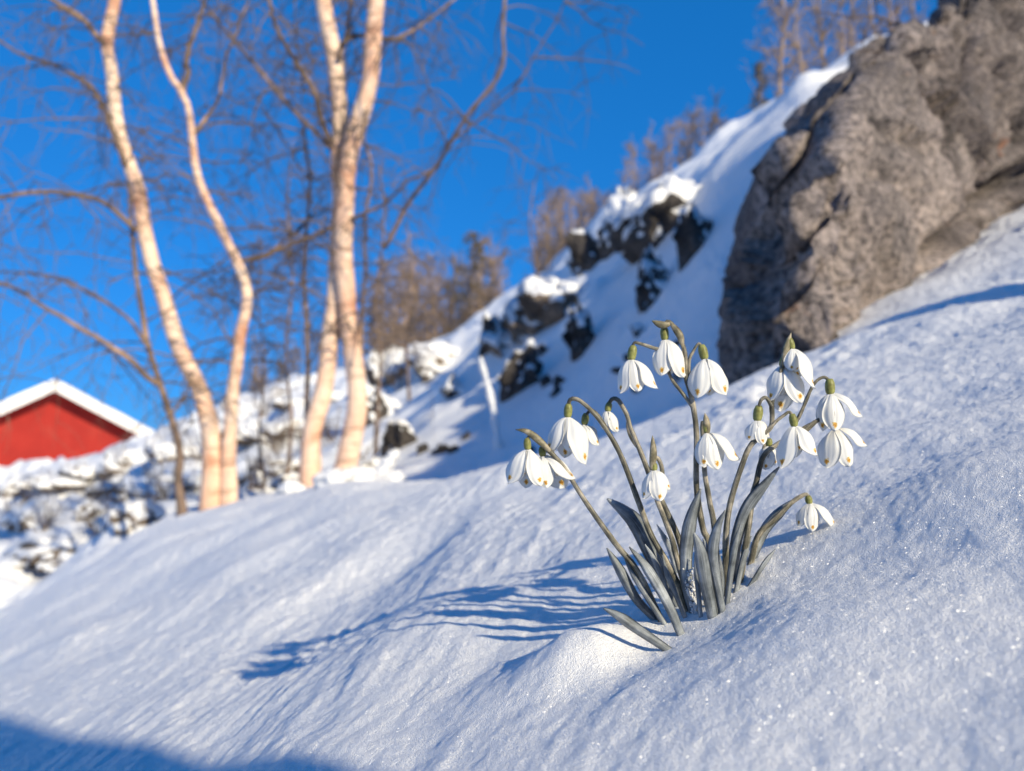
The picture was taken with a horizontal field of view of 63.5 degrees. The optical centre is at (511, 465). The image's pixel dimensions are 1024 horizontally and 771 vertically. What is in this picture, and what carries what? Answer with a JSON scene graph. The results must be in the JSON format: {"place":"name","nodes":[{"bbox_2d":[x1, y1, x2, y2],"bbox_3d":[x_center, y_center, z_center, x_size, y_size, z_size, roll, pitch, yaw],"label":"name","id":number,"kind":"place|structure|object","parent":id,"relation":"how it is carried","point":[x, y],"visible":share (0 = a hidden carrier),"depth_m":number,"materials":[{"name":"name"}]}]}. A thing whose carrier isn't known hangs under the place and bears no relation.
{"place":"outdoors","nodes":[
{"label":"outdoors","id":0,"kind":"place"},
{"bbox_2d":[0,0,937,430],"label":"sky","id":1,"kind":"structure","parent":0,"point":[690,47],"materials":[{"name":"blue"}]},
{"bbox_2d":[0,22,1023,770],"bbox_3d":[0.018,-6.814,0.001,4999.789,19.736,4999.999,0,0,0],"label":"snow ground","id":2,"kind":"structure","parent":0,"point":[444,612],"depth_m":0.71,"materials":[{"name":"white snow"}]},
{"bbox_2d":[0,472,27,498],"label":"snow capped boulder","id":3,"kind":"object","parent":2,"relation":"on","point":[6,490],"visible":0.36,"depth_m":11.45,"materials":[{"name":"white snow"}]},
{"bbox_2d":[5,468,52,503],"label":"bare shrub","id":4,"kind":"object","parent":2,"relation":"on","point":[26,497],"visible":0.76,"depth_m":9.83,"materials":[{"name":"brown plant"}]},
{"bbox_2d":[2,533,59,568],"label":"snow capped boulder","id":5,"kind":"object","parent":2,"relation":"on","point":[22,550],"visible":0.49,"depth_m":6.46,"materials":[{"name":"white snow"}]},
{"bbox_2d":[0,495,75,533],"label":"snow capped boulder","id":6,"kind":"object","parent":2,"relation":"on","point":[11,522],"visible":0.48,"depth_m":8.08,"materials":[{"name":"white snow"}]},
{"bbox_2d":[1,481,79,531],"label":"bare shrub","id":7,"kind":"object","parent":2,"relation":"on","point":[48,522],"visible":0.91,"depth_m":7.84,"materials":[{"name":"brown plant"}]},
{"bbox_2d":[13,472,87,490],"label":"snow capped boulder","id":8,"kind":"object","parent":2,"relation":"on","point":[55,483],"visible":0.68,"depth_m":10.61,"materials":[{"name":"white snow"}]},
{"bbox_2d":[27,527,96,571],"bbox_3d":[-3.460,0.655,6.562,0.440,0.336,0.573,0,0,0],"label":"snow capped boulder","id":9,"kind":"object","parent":2,"relation":"on","point":[50,556],"visible":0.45,"depth_m":6.34,"materials":[{"name":"white snow"}]},
{"bbox_2d":[46,465,102,481],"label":"snow capped boulder","id":10,"kind":"object","parent":2,"relation":"on","point":[84,470],"visible":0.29,"depth_m":10.85,"materials":[{"name":"white snow"}]},
{"bbox_2d":[0,379,153,466],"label":"red barn","id":11,"kind":"structure","parent":2,"relation":"on","point":[26,441],"depth_m":24.97,"materials":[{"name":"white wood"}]},
{"bbox_2d":[51,483,121,536],"bbox_3d":[-3.228,0.356,6.489,0.630,0.447,0.554,0,0,-39],"label":"bare shrub","id":12,"kind":"object","parent":2,"relation":"on","point":[91,524],"visible":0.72,"depth_m":6.45,"materials":[{"name":"brown plant"}]},
{"bbox_2d":[72,498,102,520],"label":"snow capped boulder","id":13,"kind":"object","parent":2,"relation":"on","point":[97,509],"visible":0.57,"depth_m":8.02,"materials":[{"name":"white snow"}]},
{"bbox_2d":[62,463,125,504],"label":"bare shrub","id":14,"kind":"object","parent":2,"relation":"on","point":[99,492],"visible":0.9,"depth_m":8.31,"materials":[{"name":"brown plant"}]},
{"bbox_2d":[85,481,130,502],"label":"snow capped boulder","id":15,"kind":"object","parent":2,"relation":"on","point":[119,492],"visible":0.34,"depth_m":8.63,"materials":[{"name":"white snow"}]},
{"bbox_2d":[97,448,145,477],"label":"snow capped boulder","id":16,"kind":"object","parent":2,"relation":"on","point":[111,461],"visible":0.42,"depth_m":10.77,"materials":[{"name":"white snow"}]},
{"bbox_2d":[63,441,183,503],"bbox_3d":[-3.056,0.102,6.681,0.740,0.594,0.736,0,0,0],"label":"bare shrub","id":17,"kind":"object","parent":2,"relation":"on","point":[148,491],"visible":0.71,"depth_m":6.64,"materials":[{"name":"brown plant"}]},
{"bbox_2d":[109,498,166,534],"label":"snow capped boulder","id":18,"kind":"object","parent":2,"relation":"on","point":[126,517],"visible":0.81,"depth_m":5.60,"materials":[{"name":"white snow"}]},
{"bbox_2d":[0,74,279,515],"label":"birch tree","id":19,"kind":"object","parent":2,"relation":"on","point":[180,500],"visible":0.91,"depth_m":4.76,"materials":[{"name":"brown plant"}]},
{"bbox_2d":[126,482,165,499],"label":"snow capped boulder","id":20,"kind":"object","parent":2,"relation":"on","point":[138,486],"visible":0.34,"depth_m":7.51,"materials":[{"name":"white snow"}]},
{"bbox_2d":[123,448,200,500],"bbox_3d":[-2.855,0.123,6.853,0.544,0.538,0.566,0,0,-39],"label":"bare shrub","id":21,"kind":"object","parent":2,"relation":"on","point":[161,491],"visible":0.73,"depth_m":6.80,"materials":[{"name":"brown plant"}]},
{"bbox_2d":[143,442,184,465],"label":"snow capped boulder","id":22,"kind":"object","parent":2,"relation":"on","point":[167,457],"visible":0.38,"depth_m":9.78,"materials":[{"name":"white snow"}]},
{"bbox_2d":[182,474,200,490],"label":"snow capped boulder","id":23,"kind":"object","parent":2,"relation":"on","point":[197,477],"visible":0.38,"depth_m":6.91,"materials":[{"name":"white snow"}]},
{"bbox_2d":[0,0,392,510],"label":"birch tree","id":24,"kind":"object","parent":2,"relation":"on","point":[219,484],"visible":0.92,"depth_m":4.86,"materials":[{"name":"beige plant"}]},
{"bbox_2d":[218,419,272,445],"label":"snow capped boulder","id":25,"kind":"object","parent":2,"relation":"on","point":[248,432],"visible":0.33,"depth_m":9.19,"materials":[{"name":"white snow"}]},
{"bbox_2d":[237,470,267,486],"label":"snow capped boulder","id":26,"kind":"object","parent":2,"relation":"on","point":[242,475],"visible":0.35,"depth_m":6.33,"materials":[{"name":"white snow"}]},
{"bbox_2d":[168,219,359,488],"bbox_3d":[-1.864,-0.786,6.317,1.322,2.078,1.192,0,0,31],"label":"bare sapling","id":27,"kind":"object","parent":2,"relation":"on","point":[261,406],"visible":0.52,"depth_m":6.28,"materials":[{"name":"brown plant"}]},
{"bbox_2d":[237,429,293,492],"bbox_3d":[-1.845,-0.022,6.039,0.416,0.506,0.440,0,0,41],"label":"bare shrub","id":28,"kind":"object","parent":2,"relation":"on","point":[252,473],"visible":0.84,"depth_m":6.07,"materials":[{"name":"brown plant"}]},
{"bbox_2d":[239,364,298,416],"bbox_3d":[-3.741,-1.174,12.588,0.912,0.942,1.051,0,0,-30],"label":"bare shrub","id":29,"kind":"object","parent":2,"relation":"on","point":[265,409],"visible":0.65,"depth_m":12.57,"materials":[{"name":"brown plant"}]},
{"bbox_2d":[248,452,299,475],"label":"snow capped boulder","id":30,"kind":"object","parent":2,"relation":"on","point":[296,461],"visible":0.3,"depth_m":6.90,"materials":[{"name":"white snow"}]},
{"bbox_2d":[249,386,302,453],"bbox_3d":[-2.505,-0.502,9.151,0.704,0.801,0.844,0,0,38],"label":"bare shrub","id":31,"kind":"object","parent":2,"relation":"on","point":[278,444],"visible":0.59,"depth_m":9.06,"materials":[{"name":"brown plant"}]},
{"bbox_2d":[203,119,358,474],"bbox_3d":[-1.620,-1.155,5.903,0.917,2.843,1.359,0,0,33],"label":"bare sapling","id":32,"kind":"object","parent":2,"relation":"on","point":[288,391],"visible":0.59,"depth_m":5.86,"materials":[{"name":"brown plant"}]},
{"bbox_2d":[261,418,303,438],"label":"snow capped boulder","id":33,"kind":"object","parent":2,"relation":"on","point":[272,426],"visible":0.38,"depth_m":9.17,"materials":[{"name":"white snow"}]},
{"bbox_2d":[239,414,327,478],"bbox_3d":[-1.823,-0.108,6.264,0.819,0.618,0.544,0,0,-40],"label":"bare shrub","id":34,"kind":"object","parent":2,"relation":"on","point":[272,444],"visible":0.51,"depth_m":6.26,"materials":[{"name":"brown plant"}]},
{"bbox_2d":[268,474,298,489],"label":"snow capped boulder","id":35,"kind":"object","parent":2,"relation":"on","point":[275,483],"visible":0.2,"depth_m":5.68,"materials":[{"name":"white snow"}]},
{"bbox_2d":[269,396,302,410],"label":"snow capped boulder","id":36,"kind":"object","parent":2,"relation":"on","point":[295,400],"visible":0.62,"depth_m":11.58,"materials":[{"name":"white snow"}]},
{"bbox_2d":[276,479,304,493],"bbox_3d":[-0.933,0.103,3.498,0.120,0.088,0.121,0,0,-33],"label":"snow lump","id":37,"kind":"object","parent":2,"relation":"on","point":[287,486],"visible":0.77,"depth_m":3.46,"materials":[{"name":"white snow"}]},
{"bbox_2d":[302,391,346,444],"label":"bare shrub","id":38,"kind":"object","parent":2,"relation":"on","point":[328,433],"visible":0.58,"depth_m":8.56,"materials":[{"name":"brown plant"}]},
{"bbox_2d":[312,467,352,488],"bbox_3d":[-0.700,0.063,3.201,0.147,0.110,0.144,0,0,42],"label":"snow lump","id":39,"kind":"object","parent":2,"relation":"on","point":[330,475],"visible":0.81,"depth_m":3.16,"materials":[{"name":"white snow"}]},
{"bbox_2d":[322,406,385,459],"bbox_3d":[-1.075,-0.187,5.869,0.606,0.479,0.499,0,0,0],"label":"bare shrub","id":40,"kind":"object","parent":2,"relation":"on","point":[375,454],"visible":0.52,"depth_m":5.82,"materials":[{"name":"brown plant"}]},
{"bbox_2d":[348,466,375,480],"bbox_3d":[-0.613,0.053,3.303,0.125,0.096,0.130,0,0,-40],"label":"snow lump","id":41,"kind":"object","parent":2,"relation":"on","point":[362,474],"visible":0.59,"depth_m":3.27,"materials":[{"name":"white snow"}]},
{"bbox_2d":[312,158,442,453],"bbox_3d":[-1.117,-1.356,7.039,1.023,2.723,1.336,0,0,30],"label":"bare sapling","id":42,"kind":"object","parent":2,"relation":"on","point":[376,424],"visible":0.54,"depth_m":7.04,"materials":[{"name":"brown plant"}]},
{"bbox_2d":[119,0,643,487],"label":"birch tree","id":43,"kind":"object","parent":2,"relation":"on","point":[343,318],"visible":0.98,"depth_m":4.73,"materials":[{"name":"beige plant"}]},
{"bbox_2d":[365,383,400,426],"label":"boulder","id":44,"kind":"object","parent":2,"relation":"on","point":[386,410],"visible":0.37,"depth_m":8.58,"materials":[{"name":"stone"}]},
{"bbox_2d":[364,345,409,387],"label":"snow capped boulder","id":45,"kind":"object","parent":2,"relation":"on","point":[371,362],"visible":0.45,"depth_m":10.57,"materials":[{"name":"white snow"}]},
{"bbox_2d":[375,449,399,476],"bbox_3d":[-0.562,0.015,3.593,0.148,0.174,0.086,0,0,0],"label":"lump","id":46,"kind":"object","parent":2,"relation":"on","point":[385,465],"visible":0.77,"depth_m":3.57,"materials":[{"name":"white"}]},
{"bbox_2d":[364,254,414,354],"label":"bare birch","id":47,"kind":"object","parent":2,"relation":"on","point":[376,261],"visible":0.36,"depth_m":26.24,"materials":[{"name":"brown plant"}]},
{"bbox_2d":[374,349,415,391],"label":"bare shrub","id":48,"kind":"object","parent":2,"relation":"on","point":[401,382],"visible":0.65,"depth_m":9.89,"materials":[{"name":"brown plant"}]},
{"bbox_2d":[369,249,423,348],"bbox_3d":[-3.858,-4.593,26.641,1.909,4.561,2.002,0,0,-39],"label":"bare birch","id":49,"kind":"object","parent":2,"relation":"on","point":[402,271],"visible":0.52,"depth_m":26.45,"materials":[{"name":"brown plant"}]},
{"bbox_2d":[380,418,416,456],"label":"boulder","id":50,"kind":"object","parent":2,"relation":"on","point":[398,434],"visible":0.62,"depth_m":5.75,"materials":[{"name":"stone"}]},
{"bbox_2d":[392,250,429,344],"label":"bare birch","id":51,"kind":"object","parent":2,"relation":"on","point":[409,281],"visible":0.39,"depth_m":29.93,"materials":[{"name":"brown plant"}]},
{"bbox_2d":[384,231,441,342],"bbox_3d":[-3.753,-5.766,33.179,2.626,7.305,2.934,0,0,-42],"label":"bare birch","id":52,"kind":"object","parent":2,"relation":"on","point":[416,293],"visible":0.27,"depth_m":33.16,"materials":[{"name":"brown plant"}]},
{"bbox_2d":[363,224,468,401],"bbox_3d":[-1.127,-1.639,9.106,1.255,2.088,0.960,0,0,-38],"label":"bare sapling","id":53,"kind":"object","parent":2,"relation":"on","point":[407,368],"visible":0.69,"depth_m":9.04,"materials":[{"name":"brown plant"}]},
{"bbox_2d":[403,259,445,342],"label":"bare birch","id":54,"kind":"object","parent":2,"relation":"on","point":[429,327],"visible":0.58,"depth_m":27.73,"materials":[{"name":"brown plant"}]},
{"bbox_2d":[414,358,441,382],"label":"boulder","id":55,"kind":"object","parent":2,"relation":"on","point":[433,365],"visible":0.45,"depth_m":9.60,"materials":[{"name":"stone"}]},
{"bbox_2d":[403,341,459,366],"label":"snow capped boulder","id":56,"kind":"object","parent":2,"relation":"on","point":[446,358],"visible":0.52,"depth_m":9.83,"materials":[{"name":"white snow"}]},
{"bbox_2d":[415,244,451,341],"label":"bare birch","id":57,"kind":"object","parent":2,"relation":"on","point":[437,275],"visible":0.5,"depth_m":31.95,"materials":[{"name":"brown plant"}]},
{"bbox_2d":[434,275,455,335],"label":"bare birch","id":58,"kind":"object","parent":2,"relation":"on","point":[446,289],"visible":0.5,"depth_m":27.64,"materials":[{"name":"brown plant"}]},
{"bbox_2d":[440,371,464,398],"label":"boulder","id":59,"kind":"object","parent":2,"relation":"on","point":[451,387],"visible":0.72,"depth_m":7.32,"materials":[{"name":"stone"}]},
{"bbox_2d":[431,251,477,337],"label":"bare birch","id":60,"kind":"object","parent":2,"relation":"on","point":[450,306],"visible":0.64,"depth_m":27.54,"materials":[{"name":"brown plant"}]},
{"bbox_2d":[443,230,498,335],"bbox_3d":[-1.067,-5.208,27.052,2.606,5.191,3.107,0,0,-13],"label":"birch","id":61,"kind":"object","parent":2,"relation":"on","point":[472,286],"visible":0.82,"depth_m":27.03,"materials":[{"name":"plant"}]},
{"bbox_2d":[457,235,491,323],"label":"bare birch","id":62,"kind":"object","parent":2,"relation":"on","point":[482,300],"visible":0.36,"depth_m":30.50,"materials":[{"name":"brown plant"}]},
{"bbox_2d":[474,252,502,308],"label":"bare birch","id":63,"kind":"object","parent":2,"relation":"on","point":[492,271],"visible":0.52,"depth_m":27.82,"materials":[{"name":"brown plant"}]},
{"bbox_2d":[468,232,509,307],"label":"bare birch","id":64,"kind":"object","parent":2,"relation":"on","point":[492,280],"visible":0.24,"depth_m":31.34,"materials":[{"name":"brown plant"}]},
{"bbox_2d":[479,310,502,356],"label":"boulder","id":65,"kind":"object","parent":2,"relation":"on","point":[491,323],"visible":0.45,"depth_m":7.51,"materials":[{"name":"stone"}]},
{"bbox_2d":[478,357,504,449],"bbox_3d":[-0.113,-0.328,4.596,0.150,0.548,0.070,0,0,0],"label":"snowy stake","id":66,"kind":"object","parent":2,"relation":"on","point":[496,426],"visible":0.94,"depth_m":4.58,"materials":[{"name":"white snow"}]},
{"bbox_2d":[479,329,516,357],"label":"snow capped boulder","id":67,"kind":"object","parent":2,"relation":"on","point":[499,344],"visible":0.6,"depth_m":7.43,"materials":[{"name":"white snow"}]},
{"bbox_2d":[485,244,511,306],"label":"bare birch","id":68,"kind":"object","parent":2,"relation":"on","point":[501,270],"visible":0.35,"depth_m":30.74,"materials":[{"name":"brown plant"}]},
{"bbox_2d":[496,338,542,402],"bbox_3d":[0.066,-0.598,5.740,0.287,0.557,0.306,0,0,41],"label":"boulder","id":69,"kind":"object","parent":2,"relation":"on","point":[522,370],"visible":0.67,"depth_m":5.68,"materials":[{"name":"stone"}]},
{"bbox_2d":[500,296,542,343],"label":"snow capped boulder","id":70,"kind":"object","parent":2,"relation":"on","point":[517,325],"visible":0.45,"depth_m":7.21,"materials":[{"name":"white snow"}]},
{"bbox_2d":[519,206,549,280],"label":"bare birch","id":71,"kind":"object","parent":2,"relation":"on","point":[540,223],"visible":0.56,"depth_m":22.11,"materials":[{"name":"brown plant"}]},
{"bbox_2d":[480,163,589,278],"bbox_3d":[0.256,-2.557,9.499,1.382,1.969,1.006,0,0,8],"label":"bare sapling","id":72,"kind":"object","parent":2,"relation":"on","point":[535,257],"visible":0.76,"depth_m":9.59,"materials":[{"name":"brown plant"}]},
{"bbox_2d":[532,182,564,271],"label":"bare birch","id":73,"kind":"object","parent":2,"relation":"on","point":[548,219],"visible":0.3,"depth_m":24.18,"materials":[{"name":"brown plant"}]},
{"bbox_2d":[538,184,566,271],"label":"bare birch","id":74,"kind":"object","parent":2,"relation":"on","point":[556,226],"visible":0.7,"depth_m":20.58,"materials":[{"name":"brown plant"}]},
{"bbox_2d":[516,275,589,331],"bbox_3d":[0.422,-1.397,7.305,0.592,0.566,0.925,0,0,29],"label":"snow capped boulder","id":75,"kind":"object","parent":2,"relation":"on","point":[548,301],"visible":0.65,"depth_m":7.00,"materials":[{"name":"white snow"}]},
{"bbox_2d":[562,298,597,361],"bbox_3d":[0.488,-0.825,5.556,0.306,0.623,0.243,0,0,0],"label":"boulder","id":76,"kind":"object","parent":2,"relation":"on","point":[578,335],"visible":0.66,"depth_m":5.49,"materials":[{"name":"stone"}]},
{"bbox_2d":[565,228,598,275],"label":"boulder","id":77,"kind":"object","parent":2,"relation":"on","point":[582,245],"visible":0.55,"depth_m":7.65,"materials":[{"name":"stone"}]},
{"bbox_2d":[506,428,671,650],"bbox_3d":[0.045,0.042,0.455,0.097,0.125,0.056,0,0,0],"label":"snowdrop","id":78,"kind":"object","parent":2,"relation":"on","point":[527,467],"visible":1,"depth_m":0.47,"materials":[{"name":"white plant"}]},
{"bbox_2d":[597,186,636,262],"bbox_3d":[1.000,-2.121,7.471,0.322,0.814,0.512,0,0,-34],"label":"snow capped boulder","id":79,"kind":"object","parent":2,"relation":"on","point":[621,197],"visible":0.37,"depth_m":7.44,"materials":[{"name":"snow"}]},
{"bbox_2d":[547,397,687,611],"bbox_3d":[0.065,0.028,0.499,0.091,0.136,0.066,0,0,0],"label":"snowdrop","id":80,"kind":"object","parent":2,"relation":"on","point":[568,435],"visible":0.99,"depth_m":0.47,"materials":[{"name":"white plant"}]},
{"bbox_2d":[622,143,647,192],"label":"bare birch","id":81,"kind":"object","parent":2,"relation":"on","point":[635,178],"visible":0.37,"depth_m":19.54,"materials":[{"name":"brown plant"}]},
{"bbox_2d":[600,396,680,549],"bbox_3d":[0.081,0.027,0.486,0.060,0.136,0.011,0,0,21],"label":"snowdrop","id":82,"kind":"object","parent":2,"relation":"on","point":[610,419],"visible":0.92,"depth_m":0.49,"materials":[{"name":"green plant"}]},
{"bbox_2d":[636,134,663,191],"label":"bare birch","id":83,"kind":"object","parent":2,"relation":"on","point":[651,157],"visible":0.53,"depth_m":19.71,"materials":[{"name":"brown plant"}]},
{"bbox_2d":[635,244,671,313],"bbox_3d":[0.846,-1.059,4.824,0.267,0.491,0.254,0,0,0],"label":"boulder","id":84,"kind":"object","parent":2,"relation":"on","point":[654,273],"visible":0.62,"depth_m":4.78,"materials":[{"name":"stone"}]},
{"bbox_2d":[608,175,702,264],"bbox_3d":[1.043,-1.743,5.909,0.690,0.646,0.950,0,0,0],"label":"snow capped boulder","id":85,"kind":"object","parent":2,"relation":"on","point":[642,221],"visible":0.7,"depth_m":5.65,"materials":[{"name":"stone"}]},
{"bbox_2d":[629,435,686,635],"bbox_3d":[0.085,0.043,0.456,0.044,0.120,0.028,0,0,0],"label":"snowdrop","id":86,"kind":"object","parent":2,"relation":"on","point":[655,485],"visible":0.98,"depth_m":0.46,"materials":[{"name":"green plant"}]},
{"bbox_2d":[658,119,681,172],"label":"bare birch","id":87,"kind":"object","parent":2,"relation":"on","point":[670,138],"visible":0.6,"depth_m":19.27,"materials":[{"name":"brown plant"}]},
{"bbox_2d":[618,320,728,617],"bbox_3d":[0.094,0.005,0.483,0.056,0.181,0.043,0,0,35],"label":"snowdrop","id":88,"kind":"object","parent":2,"relation":"on","point":[704,376],"visible":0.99,"depth_m":0.48,"materials":[{"name":"white plant"}]},
{"bbox_2d":[675,103,707,167],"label":"bare birch","id":89,"kind":"object","parent":2,"relation":"on","point":[694,124],"visible":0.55,"depth_m":21.85,"materials":[{"name":"brown plant"}]},
{"bbox_2d":[672,201,712,271],"bbox_3d":[1.015,-1.167,4.629,0.235,0.629,0.171,0,0,0],"label":"boulder","id":90,"kind":"object","parent":2,"relation":"on","point":[692,230],"visible":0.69,"depth_m":4.58,"materials":[{"name":"stone"}]},
{"bbox_2d":[693,413,739,618],"bbox_3d":[0.107,0.032,0.457,0.022,0.124,0.046,0,0,41],"label":"snowdrop","id":91,"kind":"object","parent":2,"relation":"on","point":[710,450],"visible":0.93,"depth_m":0.46,"materials":[{"name":"white plant"}]},
{"bbox_2d":[744,53,772,114],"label":"birch","id":92,"kind":"object","parent":2,"relation":"on","point":[758,73],"visible":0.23,"depth_m":21.89,"materials":[{"name":"brown plant"}]},
{"bbox_2d":[707,333,817,613],"bbox_3d":[0.135,0.009,0.457,0.066,0.165,0.027,0,0,-15],"label":"snowdrop","id":93,"kind":"object","parent":2,"relation":"on","point":[785,386],"visible":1,"depth_m":0.46,"materials":[{"name":"white plant"}]},
{"bbox_2d":[734,0,821,118],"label":"bare birch","id":94,"kind":"object","parent":2,"relation":"on","point":[779,59],"visible":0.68,"depth_m":15.72,"materials":[{"name":"brown plant"}]},
{"bbox_2d":[747,492,833,586],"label":"snowdrop","id":95,"kind":"object","parent":2,"relation":"on","point":[807,514],"visible":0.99,"depth_m":0.49,"materials":[{"name":"green plant"}]},
{"bbox_2d":[763,0,831,96],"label":"bare birch","id":96,"kind":"object","parent":2,"relation":"on","point":[801,63],"visible":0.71,"depth_m":14.75,"materials":[{"name":"brown plant"}]},
{"bbox_2d":[729,376,867,592],"bbox_3d":[0.163,0.015,0.478,0.089,0.134,0.022,0,0,-11],"label":"snowdrop","id":97,"kind":"object","parent":2,"relation":"on","point":[835,446],"visible":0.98,"depth_m":0.48,"materials":[{"name":"white plant"}]},
{"bbox_2d":[790,0,862,78],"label":"bare birch","id":98,"kind":"object","parent":2,"relation":"on","point":[818,21],"visible":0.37,"depth_m":18.88,"materials":[{"name":"brown plant"}]},
{"bbox_2d":[819,0,868,65],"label":"bare birch","id":99,"kind":"object","parent":2,"relation":"on","point":[842,41],"visible":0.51,"depth_m":15.78,"materials":[{"name":"brown plant"}]},
{"bbox_2d":[823,0,879,60],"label":"bare birch","id":100,"kind":"object","parent":2,"relation":"on","point":[852,14],"visible":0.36,"depth_m":17.98,"materials":[{"name":"brown plant"}]},
{"bbox_2d":[843,0,895,51],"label":"bare birch","id":101,"kind":"object","parent":2,"relation":"on","point":[871,24],"visible":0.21,"depth_m":16.95,"materials":[{"name":"brown plant"}]},
{"bbox_2d":[716,0,1023,385],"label":"granite outcrop","id":102,"kind":"object","parent":2,"relation":"on","point":[898,165],"visible":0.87,"depth_m":2.01,"materials":[{"name":"grey stone"}]},
{"bbox_2d":[797,0,959,66],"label":"dry branch","id":103,"kind":"object","parent":102,"relation":"on","point":[870,16],"visible":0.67,"depth_m":2.45,"materials":[{"name":"brown plant"}]},
{"bbox_2d":[865,0,926,39],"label":"bare birch","id":104,"kind":"object","parent":2,"relation":"on","point":[890,16],"visible":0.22,"depth_m":18.57,"materials":[{"name":"brown plant"}]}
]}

